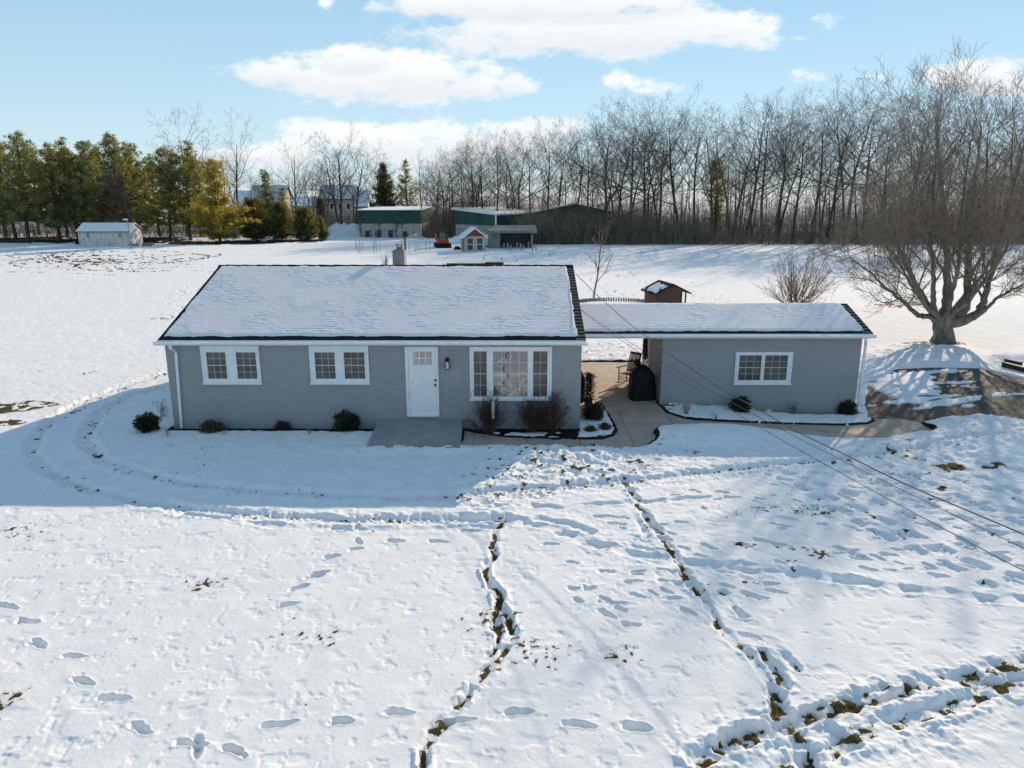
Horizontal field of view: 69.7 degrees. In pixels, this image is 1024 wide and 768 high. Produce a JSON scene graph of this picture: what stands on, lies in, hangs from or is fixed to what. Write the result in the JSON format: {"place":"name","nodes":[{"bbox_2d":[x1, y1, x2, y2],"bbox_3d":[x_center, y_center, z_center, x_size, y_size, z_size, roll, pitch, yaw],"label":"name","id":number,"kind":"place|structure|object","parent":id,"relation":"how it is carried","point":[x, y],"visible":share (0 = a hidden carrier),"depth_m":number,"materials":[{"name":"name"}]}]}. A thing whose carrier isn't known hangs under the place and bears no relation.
{"place":"outdoors","nodes":[
{"label":"outdoors","id":0,"kind":"place"},
{"bbox_2d":[0,196,1023,767],"bbox_3d":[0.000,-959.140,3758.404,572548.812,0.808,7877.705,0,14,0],"label":"ground","id":1,"kind":"structure","parent":0,"point":[122,644],"depth_m":14.25,"materials":[{"name":"white snow"}]},
{"bbox_2d":[0,144,36,238],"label":"pine tree","id":2,"kind":"object","parent":1,"relation":"on","point":[1,190],"visible":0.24,"depth_m":117.16,"materials":[{"name":"plant"}]},
{"bbox_2d":[0,129,58,241],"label":"pine tree","id":3,"kind":"object","parent":1,"relation":"on","point":[13,194],"visible":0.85,"depth_m":107.45,"materials":[{"name":"green plant"}]},
{"bbox_2d":[20,142,83,241],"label":"pine tree","id":4,"kind":"object","parent":1,"relation":"on","point":[52,209],"visible":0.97,"depth_m":107.89,"materials":[{"name":"green plant"}]},
{"bbox_2d":[38,137,93,237],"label":"pine tree","id":5,"kind":"object","parent":1,"relation":"on","point":[68,152],"visible":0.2,"depth_m":116.22,"materials":[{"name":"plant"}]},
{"bbox_2d":[58,155,108,227],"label":"pine tree","id":6,"kind":"object","parent":1,"relation":"on","point":[83,202],"visible":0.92,"depth_m":109.81,"materials":[{"name":"plant"}]},
{"bbox_2d":[56,139,115,222],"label":"pine tree","id":7,"kind":"object","parent":1,"relation":"on","point":[82,150],"visible":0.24,"depth_m":116.57,"materials":[{"name":"plant"}]},
{"bbox_2d":[75,223,143,246],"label":"garden shed","id":8,"kind":"structure","parent":1,"relation":"on","point":[102,234],"depth_m":101.19,"materials":[{"name":"white paint"}]},
{"bbox_2d":[87,131,147,221],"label":"pine tree","id":9,"kind":"object","parent":1,"relation":"on","point":[109,151],"visible":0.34,"depth_m":113.71,"materials":[{"name":"plant"}]},
{"bbox_2d":[90,162,150,222],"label":"deciduous tree","id":10,"kind":"object","parent":1,"relation":"on","point":[121,203],"visible":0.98,"depth_m":105.96,"materials":[{"name":"plant"}]},
{"bbox_2d":[97,154,153,229],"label":"pine tree","id":11,"kind":"object","parent":1,"relation":"on","point":[125,176],"visible":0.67,"depth_m":111.90,"materials":[{"name":"plant"}]},
{"bbox_2d":[110,142,165,224],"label":"pine tree","id":12,"kind":"object","parent":1,"relation":"on","point":[140,164],"visible":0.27,"depth_m":118.61,"materials":[{"name":"plant"}]},
{"bbox_2d":[132,411,163,432],"bbox_3d":[-11.035,1.155,22.160,0.865,0.693,0.891,0,14,0],"label":"evergreen shrub","id":13,"kind":"object","parent":1,"relation":"on","point":[144,423],"visible":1,"depth_m":22.03,"materials":[{"name":"green plant"}]},
{"bbox_2d":[138,153,167,235],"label":"pine tree","id":14,"kind":"object","parent":1,"relation":"on","point":[152,182],"visible":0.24,"depth_m":124.91,"materials":[{"name":"plant"}]},
{"bbox_2d":[136,145,199,240],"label":"pine tree","id":15,"kind":"object","parent":1,"relation":"on","point":[168,203],"visible":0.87,"depth_m":111.91,"materials":[{"name":"green plant"}]},
{"bbox_2d":[143,101,225,233],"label":"deciduous tree","id":16,"kind":"object","parent":1,"relation":"on","point":[177,149],"visible":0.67,"depth_m":123.89,"materials":[{"name":"plant"}]},
{"bbox_2d":[160,138,211,239],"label":"pine tree","id":17,"kind":"object","parent":1,"relation":"on","point":[187,173],"visible":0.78,"depth_m":112.42,"materials":[{"name":"plant"}]},
{"bbox_2d":[175,157,261,242],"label":"pine tree","id":18,"kind":"object","parent":1,"relation":"on","point":[216,205],"visible":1,"depth_m":108.46,"materials":[{"name":"green plant"}]},
{"bbox_2d":[199,109,262,223],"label":"deciduous tree","id":19,"kind":"object","parent":1,"relation":"on","point":[236,174],"visible":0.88,"depth_m":131.76,"materials":[{"name":"brown wood"}]},
{"bbox_2d":[237,196,272,240],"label":"spruce tree","id":20,"kind":"object","parent":1,"relation":"on","point":[254,231],"visible":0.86,"depth_m":114.28,"materials":[{"name":"plant"}]},
{"bbox_2d":[229,185,292,220],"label":"house","id":21,"kind":"structure","parent":1,"relation":"on","point":[240,195],"depth_m":175.49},
{"bbox_2d":[258,169,274,216],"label":"pine tree","id":22,"kind":"object","parent":1,"relation":"on","point":[265,180],"visible":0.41,"depth_m":135.34,"materials":[{"name":"plant"}]},
{"bbox_2d":[265,201,294,239],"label":"spruce tree","id":23,"kind":"object","parent":1,"relation":"on","point":[279,220],"visible":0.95,"depth_m":115.53,"materials":[{"name":"plant"}]},
{"bbox_2d":[257,130,324,214],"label":"deciduous tree","id":24,"kind":"object","parent":1,"relation":"on","point":[294,175],"visible":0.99,"depth_m":130.15,"materials":[{"name":"plant"}]},
{"bbox_2d":[288,206,321,239],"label":"spruce tree","id":25,"kind":"object","parent":1,"relation":"on","point":[304,224],"visible":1,"depth_m":114.56,"materials":[{"name":"plant"}]},
{"bbox_2d":[292,121,367,223],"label":"deciduous tree","id":26,"kind":"object","parent":1,"relation":"on","point":[341,188],"visible":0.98,"depth_m":132.03,"materials":[{"name":"plant"}]},
{"bbox_2d":[290,185,373,220],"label":"house","id":27,"kind":"structure","parent":1,"relation":"on","point":[361,205],"depth_m":173.50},
{"bbox_2d":[332,408,361,432],"bbox_3d":[-5.032,1.141,22.391,0.989,0.794,0.942,0,14,0],"label":"evergreen shrub","id":28,"kind":"object","parent":1,"relation":"on","point":[348,421],"visible":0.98,"depth_m":22.22,"materials":[{"name":"green plant"}]},
{"bbox_2d":[333,135,394,223],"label":"deciduous tree","id":29,"kind":"object","parent":1,"relation":"on","point":[360,180],"visible":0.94,"depth_m":135.17,"materials":[{"name":"brown wood"}]},
{"bbox_2d":[152,244,586,428],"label":"house","id":30,"kind":"structure","parent":1,"relation":"on","point":[304,346],"depth_m":22.42,"materials":[{"name":"grey paint"}]},
{"bbox_2d":[200,345,261,384],"bbox_3d":[-8.454,-0.568,22.108,1.784,1.190,0.095,0,14,0],"label":"window","id":31,"kind":"structure","parent":30,"relation":"in","point":[221,364],"depth_m":22.12,"materials":[{"name":"white paint"}]},
{"bbox_2d":[308,345,369,384],"bbox_3d":[-5.192,-0.568,22.108,1.812,1.190,0.095,0,14,0],"label":"window","id":32,"kind":"structure","parent":30,"relation":"in","point":[329,364],"depth_m":22.12,"materials":[{"name":"white paint"}]},
{"bbox_2d":[408,349,436,414],"bbox_3d":[-2.698,-0.060,22.243,0.838,2.060,0.085,0,14,0],"label":"door","id":33,"kind":"structure","parent":30,"relation":"in","point":[421,362],"depth_m":22.25,"materials":[{"name":"white paint"}]},
{"bbox_2d":[469,346,551,400],"bbox_3d":[-0.037,-0.306,22.175,2.512,1.670,0.095,0,14,0],"label":"window","id":34,"kind":"structure","parent":30,"relation":"in","point":[511,373],"depth_m":22.19,"materials":[{"name":"white paint"}]},
{"bbox_2d":[575,273,1023,534],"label":"service cable","id":35,"kind":"object","parent":30,"relation":"attached to","point":[820,442],"visible":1,"depth_m":12.94,"materials":[{"name":"rubber"}]},
{"bbox_2d":[581,310,1023,570],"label":"service cable","id":36,"kind":"object","parent":30,"relation":"attached to","point":[831,467],"visible":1,"depth_m":10.85,"materials":[{"name":"rubber"}]},
{"bbox_2d":[581,309,1023,547],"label":"service cable","id":37,"kind":"object","parent":30,"relation":"attached to","point":[826,452],"visible":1,"depth_m":12.69,"materials":[{"name":"rubber"}]},
{"bbox_2d":[366,161,401,207],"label":"fir tree","id":38,"kind":"object","parent":1,"relation":"on","point":[384,192],"visible":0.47,"depth_m":139.94,"materials":[{"name":"plant"}]},
{"bbox_2d":[356,206,431,237],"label":"barn","id":39,"kind":"structure","parent":1,"relation":"on","point":[392,221],"depth_m":122.72,"materials":[{"name":"metal"}]},
{"bbox_2d":[392,159,422,205],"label":"pine tree","id":40,"kind":"object","parent":1,"relation":"on","point":[406,182],"visible":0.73,"depth_m":141.15,"materials":[{"name":"plant"}]},
{"bbox_2d":[367,419,462,447],"bbox_3d":[-2.774,1.563,21.605,2.632,0.471,2.118,0,14,0],"label":"doorstep","id":41,"kind":"object","parent":1,"relation":"on","point":[419,433],"visible":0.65,"depth_m":21.51,"materials":[{"name":"concrete"}]},
{"bbox_2d":[412,147,471,232],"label":"deciduous tree","id":42,"kind":"object","parent":1,"relation":"on","point":[444,222],"visible":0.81,"depth_m":117.76,"materials":[{"name":"plant"}]},
{"bbox_2d":[418,148,467,239],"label":"deciduous tree","id":43,"kind":"object","parent":1,"relation":"on","point":[436,205],"visible":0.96,"depth_m":112.86,"materials":[{"name":"brown wood"}]},
{"bbox_2d":[425,149,485,207],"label":"deciduous tree","id":44,"kind":"object","parent":1,"relation":"on","point":[451,190],"visible":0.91,"depth_m":116.29,"materials":[{"name":"plant"}]},
{"bbox_2d":[458,226,487,251],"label":"playhouse","id":45,"kind":"object","parent":1,"relation":"on","point":[472,239],"visible":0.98,"depth_m":92.63,"materials":[{"name":"beige"}]},
{"bbox_2d":[448,136,508,208],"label":"deciduous tree","id":46,"kind":"object","parent":1,"relation":"on","point":[479,175],"visible":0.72,"depth_m":118.40,"materials":[{"name":"plant"}]},
{"bbox_2d":[443,127,515,207],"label":"deciduous tree","id":47,"kind":"object","parent":1,"relation":"on","point":[483,167],"visible":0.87,"depth_m":117.96,"materials":[{"name":"plant"}]},
{"bbox_2d":[465,393,511,434],"bbox_3d":[-0.743,0.893,21.988,1.296,1.335,1.180,13,19,41],"label":"bare bush","id":48,"kind":"object","parent":1,"relation":"on","point":[489,428],"visible":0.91,"depth_m":21.89,"materials":[{"name":"red plant"}]},
{"bbox_2d":[451,207,532,235],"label":"barn","id":49,"kind":"structure","parent":1,"relation":"on","point":[484,220],"depth_m":116.06,"materials":[{"name":"metal"}]},
{"bbox_2d":[461,126,534,210],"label":"deciduous tree","id":50,"kind":"object","parent":1,"relation":"on","point":[498,187],"visible":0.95,"depth_m":115.67,"materials":[{"name":"plant"}]},
{"bbox_2d":[0,175,1023,244],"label":"undergrowth","id":51,"kind":"object","parent":1,"relation":"on","point":[555,229],"visible":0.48,"depth_m":112.07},
{"bbox_2d":[487,225,536,247],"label":"open shed","id":52,"kind":"structure","parent":1,"relation":"on","point":[513,235],"depth_m":100.21,"materials":[{"name":"grey concrete"}]},
{"bbox_2d":[482,128,563,208],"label":"deciduous tree","id":53,"kind":"object","parent":1,"relation":"on","point":[532,179],"visible":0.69,"depth_m":121.79,"materials":[{"name":"brown wood"}]},
{"bbox_2d":[489,131,572,218],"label":"deciduous tree","id":54,"kind":"object","parent":1,"relation":"on","point":[529,177],"visible":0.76,"depth_m":117.62,"materials":[{"name":"plant"}]},
{"bbox_2d":[514,396,552,433],"bbox_3d":[0.646,0.848,22.021,1.225,1.315,1.276,0,14,0],"label":"bare bush","id":55,"kind":"object","parent":1,"relation":"on","point":[529,419],"visible":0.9,"depth_m":21.94,"materials":[{"name":"red plant"}]},
{"bbox_2d":[529,391,570,435],"bbox_3d":[1.077,0.875,21.991,1.362,1.410,1.688,0,14,0],"label":"bare bush","id":56,"kind":"object","parent":1,"relation":"on","point":[551,409],"visible":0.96,"depth_m":21.87,"materials":[{"name":"red plant"}]},
{"bbox_2d":[512,115,590,224],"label":"deciduous tree","id":57,"kind":"object","parent":1,"relation":"on","point":[548,179],"visible":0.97,"depth_m":112.45,"materials":[{"name":"plant"}]},
{"bbox_2d":[534,119,594,205],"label":"deciduous tree","id":58,"kind":"object","parent":1,"relation":"on","point":[552,150],"visible":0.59,"depth_m":119.27,"materials":[{"name":"plant"}]},
{"bbox_2d":[531,202,611,221],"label":"barn","id":59,"kind":"structure","parent":1,"relation":"on","point":[571,206],"depth_m":117.79,"materials":[{"name":"green"}]},
{"bbox_2d":[554,120,624,222],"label":"deciduous tree","id":60,"kind":"object","parent":1,"relation":"on","point":[587,197],"visible":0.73,"depth_m":112.50,"materials":[{"name":"plant"}]},
{"bbox_2d":[581,401,604,420],"bbox_3d":[2.571,0.873,23.357,0.821,0.702,0.769,-8,16,-28],"label":"evergreen shrub","id":61,"kind":"object","parent":1,"relation":"on","point":[592,410],"visible":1,"depth_m":23.22,"materials":[{"name":"green plant"}]},
{"bbox_2d":[543,116,642,209],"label":"deciduous tree","id":62,"kind":"object","parent":1,"relation":"on","point":[580,190],"visible":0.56,"depth_m":117.44,"materials":[{"name":"plant"}]},
{"bbox_2d":[586,218,614,297],"bbox_3d":[5.874,-8.257,49.487,1.975,5.732,2.351,9,17,31],"label":"sapling","id":63,"kind":"object","parent":1,"relation":"on","point":[598,268],"visible":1,"depth_m":49.35,"materials":[{"name":"plant"}]},
{"bbox_2d":[553,98,663,226],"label":"deciduous tree","id":64,"kind":"object","parent":1,"relation":"on","point":[604,166],"visible":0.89,"depth_m":109.01,"materials":[{"name":"plant"}]},
{"bbox_2d":[580,145,666,242],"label":"deciduous tree","id":65,"kind":"object","parent":1,"relation":"on","point":[600,183],"visible":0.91,"depth_m":104.94,"materials":[{"name":"brown wood"}]},
{"bbox_2d":[549,91,715,231],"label":"deciduous tree","id":66,"kind":"object","parent":1,"relation":"on","point":[632,147],"visible":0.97,"depth_m":105.69,"materials":[{"name":"plant"}]},
{"bbox_2d":[574,112,695,218],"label":"deciduous tree","id":67,"kind":"object","parent":1,"relation":"on","point":[620,199],"visible":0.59,"depth_m":111.66,"materials":[{"name":"brown wood"}]},
{"bbox_2d":[590,105,688,222],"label":"deciduous tree","id":68,"kind":"object","parent":1,"relation":"on","point":[644,199],"visible":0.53,"depth_m":111.87,"materials":[{"name":"plant"}]},
{"bbox_2d":[585,136,695,225],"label":"deciduous tree","id":69,"kind":"object","parent":1,"relation":"on","point":[633,177],"visible":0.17,"depth_m":121.22,"materials":[{"name":"brown wood"}]},
{"bbox_2d":[597,98,699,230],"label":"deciduous tree","id":70,"kind":"object","parent":1,"relation":"on","point":[654,191],"visible":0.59,"depth_m":110.76,"materials":[{"name":"plant"}]},
{"bbox_2d":[611,131,704,220],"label":"deciduous tree","id":71,"kind":"object","parent":1,"relation":"on","point":[647,202],"visible":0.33,"depth_m":114.72,"materials":[{"name":"plant"}]},
{"bbox_2d":[612,81,720,240],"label":"deciduous tree","id":72,"kind":"object","parent":1,"relation":"on","point":[673,191],"visible":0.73,"depth_m":107.89,"materials":[{"name":"plant"}]},
{"bbox_2d":[641,280,691,302],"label":"chicken coop","id":73,"kind":"structure","parent":1,"relation":"on","point":[659,291],"depth_m":46.12,"materials":[{"name":"brown wood"}]},
{"bbox_2d":[646,100,751,231],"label":"deciduous tree","id":74,"kind":"object","parent":1,"relation":"on","point":[694,180],"visible":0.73,"depth_m":108.89,"materials":[{"name":"plant"}]},
{"bbox_2d":[655,99,774,240],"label":"deciduous tree","id":75,"kind":"object","parent":1,"relation":"on","point":[710,195],"visible":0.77,"depth_m":108.01,"materials":[{"name":"plant"}]},
{"bbox_2d":[702,160,728,237],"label":"cedar tree","id":76,"kind":"object","parent":1,"relation":"on","point":[715,210],"visible":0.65,"depth_m":112.65,"materials":[{"name":"plant"}]},
{"bbox_2d":[580,303,876,414],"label":"garage","id":77,"kind":"structure","parent":1,"relation":"on","point":[777,357],"depth_m":25.00,"materials":[{"name":"grey paint"}]},
{"bbox_2d":[733,352,793,384],"bbox_3d":[8.516,-0.527,24.906,1.965,1.140,0.095,0,14,0],"label":"window","id":78,"kind":"structure","parent":77,"relation":"in","point":[751,368],"depth_m":24.92,"materials":[{"name":"white paint"}]},
{"bbox_2d":[727,395,752,412],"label":"evergreen shrub","id":79,"kind":"object","parent":1,"relation":"on","point":[741,404],"visible":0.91,"depth_m":24.67,"materials":[{"name":"green plant"}]},
{"bbox_2d":[716,157,788,237],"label":"deciduous tree","id":80,"kind":"object","parent":1,"relation":"on","point":[775,182],"visible":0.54,"depth_m":108.10,"materials":[{"name":"plant"}]},
{"bbox_2d":[683,100,823,242],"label":"deciduous tree","id":81,"kind":"object","parent":1,"relation":"on","point":[725,196],"visible":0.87,"depth_m":104.80,"materials":[{"name":"plant"}]},
{"bbox_2d":[711,90,830,241],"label":"deciduous tree","id":82,"kind":"object","parent":1,"relation":"on","point":[751,210],"visible":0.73,"depth_m":104.53,"materials":[{"name":"plant"}]},
{"bbox_2d":[725,86,819,243],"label":"deciduous tree","id":83,"kind":"object","parent":1,"relation":"on","point":[761,207],"visible":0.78,"depth_m":104.60,"materials":[{"name":"plant"}]},
{"bbox_2d":[752,239,846,302],"bbox_3d":[18.328,-6.778,45.307,5.328,4.502,6.520,13,20,42],"label":"lilac bush","id":84,"kind":"object","parent":1,"relation":"on","point":[791,289],"visible":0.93,"depth_m":45.07,"materials":[{"name":"plant"}]},
{"bbox_2d":[734,90,866,243],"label":"deciduous tree","id":85,"kind":"object","parent":1,"relation":"on","point":[796,207],"visible":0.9,"depth_m":100.72,"materials":[{"name":"brown wood"}]},
{"bbox_2d":[743,86,860,239],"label":"deciduous tree","id":86,"kind":"object","parent":1,"relation":"on","point":[779,225],"visible":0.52,"depth_m":105.41,"materials":[{"name":"plant"}]},
{"bbox_2d":[769,93,867,243],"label":"deciduous tree","id":87,"kind":"object","parent":1,"relation":"on","point":[815,211],"visible":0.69,"depth_m":102.99,"materials":[{"name":"plant"}]},
{"bbox_2d":[793,129,851,236],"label":"deciduous tree","id":88,"kind":"object","parent":1,"relation":"on","point":[820,218],"visible":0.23,"depth_m":111.22,"materials":[{"name":"plant"}]},
{"bbox_2d":[806,166,858,235],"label":"deciduous tree","id":89,"kind":"object","parent":1,"relation":"on","point":[822,197],"visible":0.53,"depth_m":106.62,"materials":[{"name":"brown wood"}]},
{"bbox_2d":[773,84,917,244],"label":"deciduous tree","id":90,"kind":"object","parent":1,"relation":"on","point":[831,216],"visible":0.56,"depth_m":102.90,"materials":[{"name":"brown wood"}]},
{"bbox_2d":[790,72,959,245],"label":"deciduous tree","id":91,"kind":"object","parent":1,"relation":"on","point":[851,178],"visible":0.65,"depth_m":98.79,"materials":[{"name":"brown plant"}]},
{"bbox_2d":[784,90,969,243],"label":"deciduous tree","id":92,"kind":"object","parent":1,"relation":"on","point":[867,164],"visible":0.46,"depth_m":99.87,"materials":[{"name":"plant"}]},
{"bbox_2d":[824,100,945,233],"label":"deciduous tree","id":93,"kind":"object","parent":1,"relation":"on","point":[880,155],"visible":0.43,"depth_m":103.36,"materials":[{"name":"plant"}]},
{"bbox_2d":[808,40,1023,343],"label":"beech tree","id":94,"kind":"object","parent":1,"relation":"on","point":[946,318],"visible":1,"depth_m":34.67,"materials":[{"name":"grey plant"}]},
{"bbox_2d":[840,69,1017,243],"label":"deciduous tree","id":95,"kind":"object","parent":1,"relation":"on","point":[934,178],"visible":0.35,"depth_m":99.65,"materials":[{"name":"plant"}]},
{"bbox_2d":[875,76,1007,243],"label":"deciduous tree","id":96,"kind":"object","parent":1,"relation":"on","point":[933,135],"visible":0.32,"depth_m":100.83,"materials":[{"name":"plant"}]},
{"bbox_2d":[915,85,1023,235],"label":"deciduous tree","id":97,"kind":"object","parent":1,"relation":"on","point":[975,139],"visible":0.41,"depth_m":101.67,"materials":[{"name":"plant"}]},
{"bbox_2d":[940,78,1023,242],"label":"deciduous tree","id":98,"kind":"object","parent":1,"relation":"on","point":[1004,154],"visible":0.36,"depth_m":102.72,"materials":[{"name":"plant"}]},
{"bbox_2d":[947,80,1023,237],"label":"deciduous tree","id":99,"kind":"object","parent":1,"relation":"on","point":[1001,139],"visible":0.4,"depth_m":102.86,"materials":[{"name":"plant"}]},
{"bbox_2d":[0,373,1023,767],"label":"grass","id":100,"kind":"structure","parent":0,"point":[774,705],"depth_m":10.73,"materials":[{"name":"brown plant"}]},
{"bbox_2d":[0,0,1023,195],"label":"sky","id":101,"kind":"structure","parent":0,"point":[415,75],"materials":[{"name":"blue"}]},
{"bbox_2d":[461,362,929,447],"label":"path","id":102,"kind":"structure","parent":0,"point":[637,423],"depth_m":23.48,"materials":[{"name":"concrete"}]},
{"bbox_2d":[581,371,596,402],"bbox_3d":[2.614,0.144,25.138,0.674,1.160,0.633,0,14,0],"label":"columnar shrub","id":103,"kind":"object","parent":102,"relation":"on","point":[588,397],"visible":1,"depth_m":25.07,"materials":[{"name":"green plant"}]},
{"bbox_2d":[615,351,641,384],"bbox_3d":[4.479,-0.599,27.926,0.998,1.160,0.670,-13,19,-40],"label":"rocking chair","id":104,"kind":"object","parent":102,"relation":"on","point":[634,354],"visible":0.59,"depth_m":28.03,"materials":[{"name":"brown wood"}]},
{"bbox_2d":[628,359,654,400],"bbox_3d":[4.569,-0.171,25.846,0.873,1.390,0.753,-1,14,-6],"label":"covered grill","id":105,"kind":"object","parent":102,"relation":"on","point":[641,385],"visible":1,"depth_m":25.58,"materials":[{"name":"black fabric"}]},
{"bbox_2d":[866,367,1023,422],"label":"driveway","id":106,"kind":"structure","parent":0,"point":[1011,406],"depth_m":27.32,"materials":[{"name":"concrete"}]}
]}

